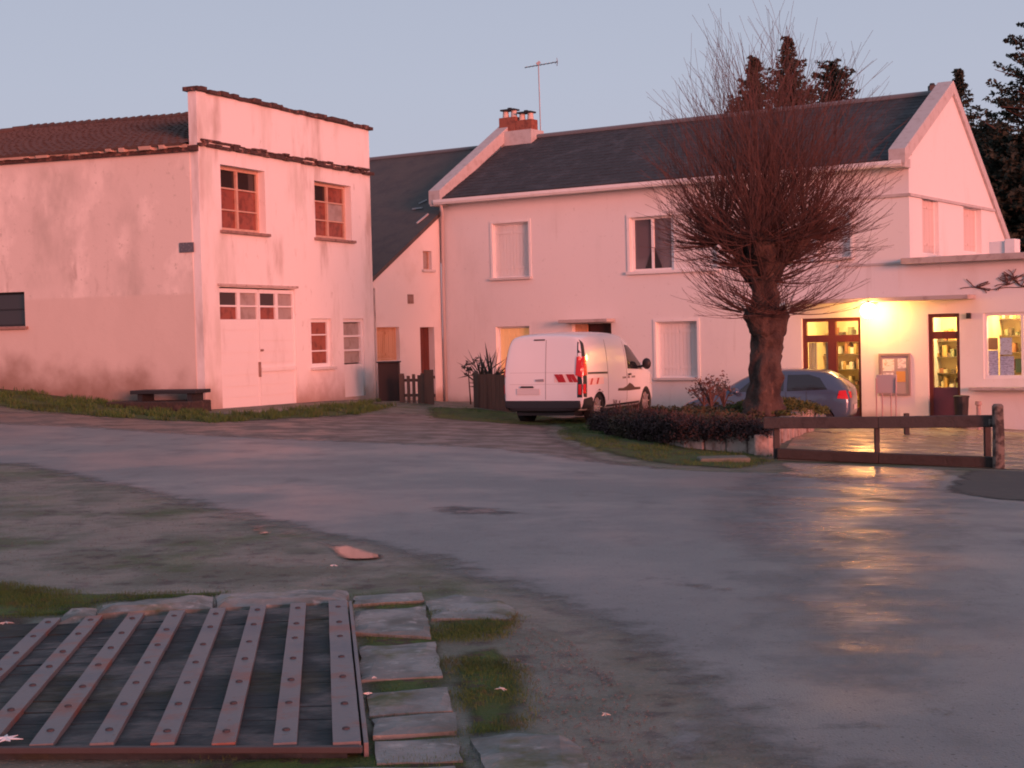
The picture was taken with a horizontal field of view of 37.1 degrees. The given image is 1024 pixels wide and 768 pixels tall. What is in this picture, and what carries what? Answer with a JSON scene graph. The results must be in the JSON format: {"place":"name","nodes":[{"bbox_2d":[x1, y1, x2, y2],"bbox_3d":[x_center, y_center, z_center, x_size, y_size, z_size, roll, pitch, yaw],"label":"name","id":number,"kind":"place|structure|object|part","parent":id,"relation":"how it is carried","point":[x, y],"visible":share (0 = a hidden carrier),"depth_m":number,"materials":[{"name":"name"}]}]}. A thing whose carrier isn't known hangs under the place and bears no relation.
{"place":"outdoors","nodes":[
{"label":"outdoors","id":0,"kind":"place"},
{"bbox_2d":[0,474,383,588],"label":"gravel","id":1,"kind":"structure","parent":0,"point":[145,540],"depth_m":12.45,"materials":[{"name":"grey gravel"}]},
{"bbox_2d":[0,424,1023,767],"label":"road","id":2,"kind":"structure","parent":0,"point":[680,570],"depth_m":11.11,"materials":[{"name":"grey asphalt"}]},
{"bbox_2d":[437,506,513,513],"bbox_3d":[-0.390,1.210,14.623,0.841,0.015,1.295,-2,2,-25],"label":"road stain","id":3,"kind":"object","parent":2,"relation":"on","point":[472,510],"visible":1,"depth_m":14.59,"materials":[{"name":"concrete"}]},
{"bbox_2d":[673,722,700,749],"bbox_3d":[0.699,1.433,6.131,0.327,0.003,1.010,-1,2,11],"label":"damp patch","id":4,"kind":"object","parent":2,"relation":"on","point":[686,738],"visible":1,"depth_m":6.16,"materials":[{"name":"liquid"}]},
{"bbox_2d":[718,475,961,678],"bbox_3d":[2.870,1.309,13.039,3.142,0.293,14.331,-1,2,12],"label":"wet film","id":5,"kind":"object","parent":2,"relation":"on","point":[806,520],"visible":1,"depth_m":12.47,"materials":[{"name":"liquid"}]},
{"bbox_2d":[837,642,879,649],"bbox_3d":[1.794,1.356,8.017,0.679,0.008,1.511,-1,2,0],"label":"wet film","id":6,"kind":"object","parent":5,"relation":"on","point":[846,646],"visible":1,"depth_m":7.90,"materials":[{"name":"liquid"}]},
{"bbox_2d":[838,559,879,563],"bbox_3d":[2.480,1.266,10.813,1.100,0.016,0.756,-3,2,-34],"label":"wet film","id":7,"kind":"object","parent":5,"relation":"on","point":[855,561],"visible":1,"depth_m":10.85,"materials":[{"name":"liquid"}]},
{"bbox_2d":[831,506,891,514],"bbox_3d":[3.349,1.190,14.422,1.194,0.061,1.684,-1,2,0],"label":"wet film","id":8,"kind":"object","parent":5,"relation":"on","point":[856,510],"visible":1,"depth_m":14.54,"materials":[{"name":"liquid"}]},
{"bbox_2d":[834,531,890,540],"bbox_3d":[2.836,1.224,12.297,1.057,0.028,1.406,-1,2,0],"label":"wet film","id":9,"kind":"object","parent":5,"relation":"on","point":[859,534],"visible":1,"depth_m":12.31,"materials":[{"name":"liquid"}]},
{"bbox_2d":[779,463,944,487],"bbox_3d":[4.272,1.172,19.399,2.511,0.150,4.527,-1,2,19],"label":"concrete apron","id":10,"kind":"object","parent":2,"relation":"on","point":[912,478],"visible":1,"depth_m":19.60,"materials":[{"name":"grey concrete"}]},
{"bbox_2d":[825,475,896,479],"bbox_3d":[4.256,1.156,18.796,1.497,0.085,1.578,-1,2,0],"label":"wet film","id":11,"kind":"object","parent":10,"relation":"on","point":[850,477],"visible":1,"depth_m":18.81,"materials":[{"name":"liquid"}]},
{"bbox_2d":[853,496,907,502],"bbox_3d":[3.594,1.180,15.891,0.775,0.034,1.855,-3,2,-35],"label":"road stain","id":12,"kind":"object","parent":2,"relation":"on","point":[883,499],"visible":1,"depth_m":15.64,"materials":[{"name":"liquid"}]},
{"bbox_2d":[947,470,1023,499],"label":"asphalt patch","id":13,"kind":"object","parent":2,"relation":"on","point":[1001,484],"visible":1,"depth_m":17.84,"materials":[{"name":"grey asphalt"}]},
{"bbox_2d":[0,358,1023,767],"bbox_3d":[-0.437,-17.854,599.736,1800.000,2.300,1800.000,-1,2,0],"label":"ground","id":14,"kind":"structure","parent":0,"point":[660,686],"depth_m":10.42,"materials":[{"name":"grey concrete"}]},
{"bbox_2d":[0,617,22,625],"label":"soil bed","id":15,"kind":"object","parent":14,"relation":"on","point":[16,621],"visible":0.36,"depth_m":9.12,"materials":[{"name":"brown soil"}]},
{"bbox_2d":[58,608,96,624],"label":"stone slab","id":16,"kind":"structure","parent":14,"relation":"on","point":[75,615],"depth_m":9.00,"materials":[{"name":"grey stone"}]},
{"bbox_2d":[0,579,233,618],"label":"grass","id":17,"kind":"structure","parent":14,"relation":"on","point":[25,591],"depth_m":9.86,"materials":[{"name":"green plant"}]},
{"bbox_2d":[98,595,213,618],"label":"stone slab","id":18,"kind":"structure","parent":14,"relation":"on","point":[190,604],"depth_m":9.21,"materials":[{"name":"grey stone"}]},
{"bbox_2d":[0,600,368,759],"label":"metal grate","id":19,"kind":"structure","parent":14,"relation":"on","point":[258,682],"depth_m":7.08,"materials":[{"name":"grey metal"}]},
{"bbox_2d":[0,734,20,741],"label":"fallen leaf","id":20,"kind":"object","parent":19,"relation":"on","point":[6,737],"visible":1,"depth_m":6.14,"materials":[{"name":"beige plant"}]},
{"bbox_2d":[0,85,375,408],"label":"garage building","id":21,"kind":"structure","parent":14,"relation":"on","point":[261,294],"depth_m":34.88,"materials":[{"name":"paint"}]},
{"bbox_2d":[0,292,27,329],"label":"window","id":22,"kind":"structure","parent":21,"relation":"in","point":[12,305],"depth_m":35.40,"materials":[{"name":"grey glass"}]},
{"bbox_2d":[179,242,193,252],"bbox_3d":[-7.176,-3.012,33.608,0.356,0.219,0.026,-1,2,19],"label":"wall plaque","id":23,"kind":"object","parent":21,"relation":"attached to","point":[186,247],"depth_m":33.59,"materials":[{"name":"grey metal"}]},
{"bbox_2d":[219,288,260,407],"bbox_3d":[-6.275,-0.678,34.974,0.085,3.010,1.628,-1,2,24],"label":"garage door leaf","id":24,"kind":"structure","parent":21,"relation":"in","point":[239,313],"depth_m":34.98,"materials":[{"name":"paint"}]},
{"bbox_2d":[220,166,270,236],"bbox_3d":[-6.246,-4.202,35.103,0.340,1.543,1.967,-1,2,24],"label":"window","id":25,"kind":"structure","parent":21,"relation":"in","point":[239,187],"depth_m":35.29,"materials":[{"name":"white glass"}]},
{"bbox_2d":[258,289,295,405],"bbox_3d":[-5.621,-0.741,36.431,0.110,3.010,1.531,-1,2,24],"label":"garage door leaf","id":26,"kind":"structure","parent":21,"relation":"in","point":[276,321],"depth_m":36.40,"materials":[{"name":"paint"}]},
{"bbox_2d":[311,319,336,369],"bbox_3d":[-4.791,-0.999,38.209,0.240,1.281,1.160,-1,2,24],"label":"window","id":27,"kind":"structure","parent":21,"relation":"in","point":[319,327],"depth_m":38.35,"materials":[{"name":"wood"}]},
{"bbox_2d":[314,182,356,243],"bbox_3d":[-4.614,-4.361,38.816,0.340,1.482,1.978,-1,2,24],"label":"window","id":28,"kind":"structure","parent":21,"relation":"in","point":[329,199],"depth_m":39.04,"materials":[{"name":"white glass"}]},
{"bbox_2d":[343,319,363,396],"bbox_3d":[-4.201,-0.690,39.742,0.100,2.026,1.080,-1,2,24],"label":"side door","id":29,"kind":"structure","parent":21,"relation":"in","point":[353,349],"depth_m":39.84,"materials":[{"name":"paint"}]},
{"bbox_2d":[0,389,383,421],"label":"verge grass","id":30,"kind":"structure","parent":14,"relation":"on","point":[37,401],"depth_m":32.69,"materials":[{"name":"green plant"}]},
{"bbox_2d":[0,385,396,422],"bbox_3d":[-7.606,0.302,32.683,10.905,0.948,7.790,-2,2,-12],"label":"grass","id":31,"kind":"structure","parent":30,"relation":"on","point":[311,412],"depth_m":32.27,"materials":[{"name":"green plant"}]},
{"bbox_2d":[106,389,210,410],"bbox_3d":[-7.714,0.498,33.316,2.180,0.740,0.800,-1,2,19],"label":"plank bench","id":32,"kind":"object","parent":31,"relation":"on","point":[145,400],"visible":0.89,"depth_m":32.98,"materials":[{"name":"wood"}]},
{"bbox_2d":[216,590,348,610],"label":"stone slab","id":33,"kind":"structure","parent":14,"relation":"on","point":[248,600],"depth_m":9.35,"materials":[{"name":"grey stone"}]},
{"bbox_2d":[163,589,480,767],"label":"grass","id":34,"kind":"structure","parent":14,"relation":"on","point":[368,607],"depth_m":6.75,"materials":[{"name":"green plant"}]},
{"bbox_2d":[0,412,653,467],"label":"lane","id":35,"kind":"structure","parent":14,"relation":"on","point":[419,429],"depth_m":28.07,"materials":[{"name":"grey asphalt"}]},
{"bbox_2d":[334,546,380,558],"bbox_3d":[-1.240,1.296,11.703,0.346,0.002,0.935,-2,2,-28],"label":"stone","id":36,"kind":"object","parent":14,"relation":"on","point":[348,552],"visible":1,"depth_m":11.66,"materials":[{"name":"stone"}]},
{"bbox_2d":[376,361,400,400],"bbox_3d":[-3.107,-0.027,38.582,0.590,1.100,0.530,-1,2,0],"label":"dark cupboard","id":37,"kind":"object","parent":14,"relation":"on","point":[388,379],"visible":0.73,"depth_m":38.37,"materials":[{"name":"brown wood"}]},
{"bbox_2d":[353,592,423,607],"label":"stone slab","id":38,"kind":"structure","parent":14,"relation":"on","point":[406,598],"depth_m":9.50,"materials":[{"name":"grey stone"}]},
{"bbox_2d":[354,606,430,639],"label":"stone slab","id":39,"kind":"structure","parent":14,"relation":"on","point":[412,622],"depth_m":8.71,"materials":[{"name":"grey stone"}]},
{"bbox_2d":[359,642,442,682],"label":"stone slab","id":40,"kind":"structure","parent":14,"relation":"on","point":[400,661],"depth_m":7.66,"materials":[{"name":"grey stone"}]},
{"bbox_2d":[355,766,454,767],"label":"stone slab","id":41,"kind":"structure","parent":14,"relation":"on","point":[402,767],"depth_m":5.82,"materials":[{"name":"grey stone"}]},
{"bbox_2d":[366,687,452,719],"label":"stone slab","id":42,"kind":"structure","parent":14,"relation":"on","point":[413,702],"depth_m":6.77,"materials":[{"name":"grey stone"}]},
{"bbox_2d":[399,373,424,402],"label":"picket gate","id":43,"kind":"structure","parent":14,"relation":"on","point":[419,380],"depth_m":37.50,"materials":[{"name":"brown wood"}]},
{"bbox_2d":[371,712,456,740],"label":"stone slab","id":44,"kind":"structure","parent":14,"relation":"on","point":[420,725],"depth_m":6.37,"materials":[{"name":"grey stone"}]},
{"bbox_2d":[375,737,462,764],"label":"stone slab","id":45,"kind":"structure","parent":14,"relation":"on","point":[430,750],"depth_m":6.01,"materials":[{"name":"grey stone"}]},
{"bbox_2d":[369,146,476,400],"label":"house","id":46,"kind":"structure","parent":14,"relation":"on","point":[406,264],"depth_m":43.23,"materials":[{"name":"white paint"}]},
{"bbox_2d":[376,327,395,360],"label":"shuttered window","id":47,"kind":"structure","parent":46,"relation":"in","point":[386,336],"depth_m":41.72,"materials":[{"name":"orange wood"}]},
{"bbox_2d":[420,327,429,372],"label":"door","id":48,"kind":"structure","parent":46,"relation":"in","point":[424,332],"depth_m":43.27,"materials":[{"name":"red wood"}]},
{"bbox_2d":[422,251,435,271],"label":"window","id":49,"kind":"structure","parent":46,"relation":"in","point":[425,253],"depth_m":43.20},
{"bbox_2d":[424,370,435,404],"bbox_3d":[-2.004,0.099,37.132,0.309,0.898,0.072,0,2,40],"label":"fence panel","id":50,"kind":"object","parent":14,"relation":"on","point":[429,394],"visible":0.82,"depth_m":37.09,"materials":[{"name":"brown wood"}]},
{"bbox_2d":[426,595,517,621],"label":"stone slab","id":51,"kind":"structure","parent":14,"relation":"on","point":[480,607],"depth_m":9.13,"materials":[{"name":"grey stone"}]},
{"bbox_2d":[461,356,482,403],"bbox_3d":[-0.985,-0.092,38.019,0.568,1.204,0.305,-1,2,0],"label":"bush","id":52,"kind":"object","parent":14,"relation":"on","point":[466,364],"visible":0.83,"depth_m":38.01,"materials":[{"name":"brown plant"}]},
{"bbox_2d":[457,344,504,386],"bbox_3d":[-0.601,-0.250,37.642,1.546,1.620,1.210,-1,2,0],"label":"spiky shrub","id":53,"kind":"object","parent":14,"relation":"on","point":[490,370],"visible":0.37,"depth_m":37.55,"materials":[{"name":"green plant"}]},
{"bbox_2d":[425,608,548,736],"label":"grass","id":54,"kind":"structure","parent":14,"relation":"on","point":[462,629],"depth_m":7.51,"materials":[{"name":"green plant"}]},
{"bbox_2d":[473,372,515,412],"bbox_3d":[-0.424,0.292,36.498,0.161,1.145,1.505,-3,2,-42],"label":"board fence","id":55,"kind":"object","parent":14,"relation":"on","point":[488,391],"visible":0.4,"depth_m":36.62,"materials":[{"name":"brown wood"}]},
{"bbox_2d":[424,405,565,425],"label":"grass","id":56,"kind":"structure","parent":14,"relation":"on","point":[473,414],"depth_m":33.90,"materials":[{"name":"green plant"}]},
{"bbox_2d":[470,733,587,767],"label":"stone slab","id":57,"kind":"structure","parent":14,"relation":"on","point":[523,750],"depth_m":5.92,"materials":[{"name":"grey stone"}]},
{"bbox_2d":[504,332,651,420],"bbox_3d":[1.580,-0.180,33.233,2.288,1.925,4.333,0,2,27],"label":"white van","id":58,"kind":"object","parent":14,"relation":"on","point":[585,374],"visible":0.95,"depth_m":31.56,"materials":[{"name":"paint"}]},
{"bbox_3d":[2.636,-0.593,33.461,0.143,0.562,0.863,0,2,27],"label":"door window","id":59,"kind":"part","parent":58,"relation":"part of","materials":[{"name":"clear glass"}]},
{"bbox_2d":[506,617,674,767],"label":"gravel","id":60,"kind":"structure","parent":14,"relation":"on","point":[582,689],"depth_m":6.95,"materials":[{"name":"stone"}]},
{"bbox_2d":[559,420,766,467],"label":"island grass","id":61,"kind":"structure","parent":14,"relation":"on","point":[672,459],"depth_m":23.75,"materials":[{"name":"green plant"}]},
{"bbox_2d":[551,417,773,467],"bbox_3d":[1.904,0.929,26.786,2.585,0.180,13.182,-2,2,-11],"label":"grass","id":62,"kind":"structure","parent":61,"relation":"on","point":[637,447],"depth_m":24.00,"materials":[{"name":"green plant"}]},
{"bbox_2d":[697,455,750,461],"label":"stone slab","id":63,"kind":"structure","parent":61,"relation":"on","point":[736,458],"depth_m":21.68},
{"bbox_2d":[428,81,1009,416],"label":"house","id":64,"kind":"structure","parent":14,"relation":"on","point":[541,231],"depth_m":40.12,"materials":[{"name":"paint"}]},
{"bbox_2d":[489,219,531,280],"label":"window","id":65,"kind":"structure","parent":64,"relation":"in","point":[512,240],"depth_m":42.37,"materials":[{"name":"paint"}]},
{"bbox_2d":[499,326,528,374],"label":"window","id":66,"kind":"structure","parent":64,"relation":"in","point":[506,336],"depth_m":42.65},
{"bbox_2d":[525,60,557,129],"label":"tv aerial","id":67,"kind":"object","parent":64,"relation":"attached to","point":[538,62],"visible":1,"depth_m":45.92,"materials":[{"name":"grey metal"}]},
{"bbox_2d":[589,323,610,333],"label":"front door","id":68,"kind":"structure","parent":64,"relation":"in","point":[599,327],"depth_m":41.03,"materials":[{"name":"brown wood"}]},
{"bbox_2d":[626,211,720,274],"bbox_3d":[4.190,-3.676,39.525,2.719,1.573,0.280,0,2,34],"label":"window","id":69,"kind":"structure","parent":64,"relation":"in","point":[645,261],"depth_m":39.96,"materials":[{"name":"white plastic"}]},
{"bbox_2d":[653,318,700,380],"bbox_3d":[4.309,-0.897,39.592,1.359,1.597,0.300,0,2,34],"label":"window","id":70,"kind":"structure","parent":64,"relation":"in","point":[679,344],"depth_m":39.67,"materials":[{"name":"paint"}]},
{"bbox_2d":[673,212,716,268],"bbox_3d":[4.742,-3.680,39.235,1.279,1.413,0.071,0,2,34],"label":"shutter","id":71,"kind":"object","parent":64,"relation":"in","point":[684,266],"depth_m":39.37,"materials":[{"name":"paint"}]},
{"bbox_2d":[803,317,861,415],"bbox_3d":[7.895,-0.348,37.367,1.519,2.545,0.199,0,2,34],"label":"glazed double door","id":72,"kind":"structure","parent":64,"relation":"in","point":[832,339],"depth_m":37.29,"materials":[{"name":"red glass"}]},
{"bbox_2d":[814,203,853,260],"bbox_3d":[7.853,-3.692,37.081,0.996,1.363,0.270,0,2,34],"label":"window","id":73,"kind":"structure","parent":64,"relation":"in","point":[850,239],"depth_m":37.02,"materials":[{"name":"glass"}]},
{"bbox_2d":[861,302,876,317],"bbox_3d":[8.571,-1.752,36.149,0.751,0.386,0.359,-3,2,-40],"label":"wall lamp","id":74,"kind":"object","parent":64,"relation":"attached to","point":[868,309],"visible":0.99,"depth_m":35.90,"materials":[{"name":"white glass"}]},
{"bbox_2d":[878,353,910,395],"bbox_3d":[9.119,-0.227,36.312,0.768,1.001,0.061,0,2,34],"label":"notice board","id":75,"kind":"object","parent":64,"relation":"attached to","point":[898,365],"visible":0.89,"depth_m":36.25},
{"bbox_2d":[922,199,934,254],"bbox_3d":[10.130,-3.870,37.359,0.071,1.409,1.234,0,2,34],"label":"window","id":76,"kind":"structure","parent":64,"relation":"in","point":[928,229],"depth_m":37.50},
{"bbox_2d":[963,207,975,252],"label":"window","id":77,"kind":"structure","parent":64,"relation":"in","point":[969,214],"depth_m":40.40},
{"bbox_2d":[628,406,813,455],"bbox_3d":[3.356,0.885,28.172,3.914,0.785,9.579,-1,2,15],"label":"planter bed","id":78,"kind":"object","parent":14,"relation":"on","point":[759,444],"visible":0.14,"depth_m":23.93,"materials":[{"name":"grey concrete"}]},
{"bbox_2d":[585,399,772,444],"bbox_3d":[2.571,0.709,26.503,1.510,0.651,7.494,-2,2,-12],"label":"hedge","id":79,"kind":"object","parent":78,"relation":"in","point":[665,425],"visible":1,"depth_m":24.95,"materials":[{"name":"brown plant"}]},
{"bbox_2d":[623,400,764,421],"bbox_3d":[3.342,0.535,28.127,2.993,0.310,7.109,-1,2,15],"label":"ground cover","id":80,"kind":"object","parent":78,"relation":"on","point":[702,409],"visible":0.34,"depth_m":28.25,"materials":[{"name":"green plant"}]},
{"bbox_2d":[685,382,729,405],"bbox_3d":[3.432,0.175,27.064,0.823,0.419,0.577,-2,2,-20],"label":"shrub","id":81,"kind":"object","parent":78,"relation":"on","point":[704,403],"visible":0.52,"depth_m":27.02,"materials":[{"name":"plant"}]},
{"bbox_2d":[688,370,730,406],"bbox_3d":[3.422,0.080,26.334,0.666,0.640,0.574,-3,2,-38],"label":"shrub","id":82,"kind":"object","parent":78,"relation":"on","point":[710,398],"visible":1,"depth_m":26.31,"materials":[{"name":"brown plant"}]},
{"bbox_2d":[711,375,734,406],"bbox_3d":[3.752,0.126,27.205,0.468,0.576,0.553,-1,2,0],"label":"shrub","id":83,"kind":"object","parent":78,"relation":"on","point":[722,398],"visible":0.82,"depth_m":27.18,"materials":[{"name":"brown plant"}]},
{"bbox_2d":[633,0,908,416],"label":"pollard tree","id":84,"kind":"object","parent":78,"relation":"on","point":[765,247],"visible":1,"depth_m":27.58,"materials":[{"name":"brown plant"}]},
{"bbox_2d":[721,396,831,416],"bbox_3d":[5.008,0.416,29.064,2.171,0.410,3.147,-1,2,0],"label":"cushion plant","id":85,"kind":"object","parent":78,"relation":"on","point":[790,403],"visible":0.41,"depth_m":28.34,"materials":[{"name":"green plant"}]},
{"bbox_2d":[725,55,779,112],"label":"conifer tree","id":86,"kind":"object","parent":14,"relation":"on","point":[760,75],"visible":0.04,"depth_m":55.50,"materials":[{"name":"green plant"}]},
{"bbox_2d":[764,35,820,106],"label":"conifer tree","id":87,"kind":"object","parent":14,"relation":"on","point":[795,60],"visible":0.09,"depth_m":57.38,"materials":[{"name":"green plant"}]},
{"bbox_2d":[806,58,859,103],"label":"conifer tree","id":88,"kind":"object","parent":14,"relation":"on","point":[823,75],"visible":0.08,"depth_m":59.35,"materials":[{"name":"green plant"}]},
{"bbox_2d":[898,252,1023,429],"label":"shop annex","id":89,"kind":"object","parent":14,"relation":"on","point":[981,355],"visible":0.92,"depth_m":35.45,"materials":[{"name":"paint"}]},
{"bbox_2d":[928,313,959,415],"bbox_3d":[10.186,-0.347,35.791,0.757,2.611,0.105,0,2,34],"label":"shop door","id":90,"kind":"structure","parent":89,"relation":"in","point":[941,398],"depth_m":35.82,"materials":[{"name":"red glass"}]},
{"bbox_2d":[966,313,970,318],"bbox_3d":[10.567,-1.580,35.267,0.099,0.132,0.085,0,2,34],"label":"doorbell box","id":91,"kind":"object","parent":89,"relation":"attached to","point":[968,315],"visible":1,"depth_m":35.23,"materials":[{"name":"black plastic"}]},
{"bbox_2d":[960,269,1023,292],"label":"creeper stems","id":92,"kind":"object","parent":89,"relation":"attached to","point":[1005,280],"visible":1,"depth_m":34.78,"materials":[{"name":"brown plant"}]},
{"bbox_2d":[984,312,1023,377],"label":"shop window","id":93,"kind":"structure","parent":89,"relation":"in","point":[991,360],"depth_m":35.04,"materials":[{"name":"white glass"}]},
{"bbox_2d":[989,239,1019,253],"bbox_3d":[11.491,-3.191,35.563,0.604,0.355,0.450,0,2,34],"label":"rooftop box","id":94,"kind":"object","parent":89,"relation":"on","point":[1009,246],"visible":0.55,"depth_m":35.40,"materials":[{"name":"white metal"}]},
{"bbox_2d":[951,68,981,127],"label":"conifer tree","id":95,"kind":"object","parent":14,"relation":"on","point":[959,80],"visible":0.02,"depth_m":55.56,"materials":[{"name":"green plant"}]},
{"bbox_2d":[971,119,1013,171],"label":"conifer tree","id":96,"kind":"object","parent":14,"relation":"on","point":[976,136],"visible":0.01,"depth_m":53.37,"materials":[{"name":"green plant"}]},
{"bbox_2d":[967,22,1023,251],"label":"conifer tree","id":97,"kind":"object","parent":14,"relation":"on","point":[1010,105],"visible":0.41,"depth_m":49.42,"materials":[{"name":"green plant"}]},
{"bbox_2d":[975,127,1023,251],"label":"conifer tree","id":98,"kind":"object","parent":14,"relation":"on","point":[1005,156],"visible":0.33,"depth_m":47.90,"materials":[{"name":"green plant"}]},
{"bbox_2d":[0,0,1023,327],"label":"sky","id":99,"kind":"structure","parent":0,"point":[426,75],"materials":[{"name":"blue"}]},
{"bbox_2d":[778,427,1023,468],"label":"terrace","id":100,"kind":"structure","parent":0,"point":[967,441],"depth_m":27.76,"materials":[{"name":"grey concrete"}]},
{"bbox_2d":[684,368,856,416],"bbox_3d":[5.979,0.375,35.470,3.960,1.476,2.100,-1,2,19],"label":"parked car","id":101,"kind":"object","parent":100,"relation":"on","point":[835,392],"visible":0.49,"depth_m":34.44,"materials":[{"name":"blue paint"}]},
{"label":"side window","id":102,"kind":"part","parent":101,"relation":"part of","materials":[{"name":"black glass"}]},
{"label":"side window","id":103,"kind":"part","parent":101,"relation":"part of","materials":[{"name":"black glass"}]},
{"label":"rear window","id":104,"kind":"part","parent":101,"relation":"part of","materials":[{"name":"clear glass"}]},
{"bbox_2d":[763,404,1004,468],"bbox_3d":[5.514,0.824,22.369,3.400,1.108,1.259,-1,2,24],"label":"rail fence","id":105,"kind":"object","parent":100,"relation":"on","point":[995,422],"visible":0.81,"depth_m":21.82,"materials":[{"name":"brown wood"}]},
{"bbox_2d":[876,375,896,415],"bbox_3d":[8.666,0.368,35.211,0.666,1.162,0.350,0,2,34],"label":"display stand","id":106,"kind":"object","parent":100,"relation":"on","point":[886,383],"visible":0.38,"depth_m":35.21,"materials":[{"name":"metal"}]},
{"bbox_2d":[903,413,909,434],"bbox_3d":[8.114,0.875,31.334,0.100,0.550,0.100,-1,2,0],"label":"terrace post","id":107,"kind":"object","parent":100,"relation":"on","point":[906,431],"visible":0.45,"depth_m":31.29,"materials":[{"name":"brown wood"}]},
{"bbox_2d":[953,395,969,427],"bbox_3d":[10.352,0.632,35.094,0.365,0.740,0.365,-1,2,0],"label":"litter bin","id":108,"kind":"object","parent":100,"relation":"on","point":[961,404],"visible":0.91,"depth_m":34.96,"materials":[{"name":"black plastic"}]},
{"bbox_2d":[975,401,981,429],"bbox_3d":[10.557,0.713,34.480,0.160,0.655,0.155,-1,2,0],"label":"bollard","id":109,"kind":"object","parent":100,"relation":"on","point":[978,404],"visible":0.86,"depth_m":34.44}
]}

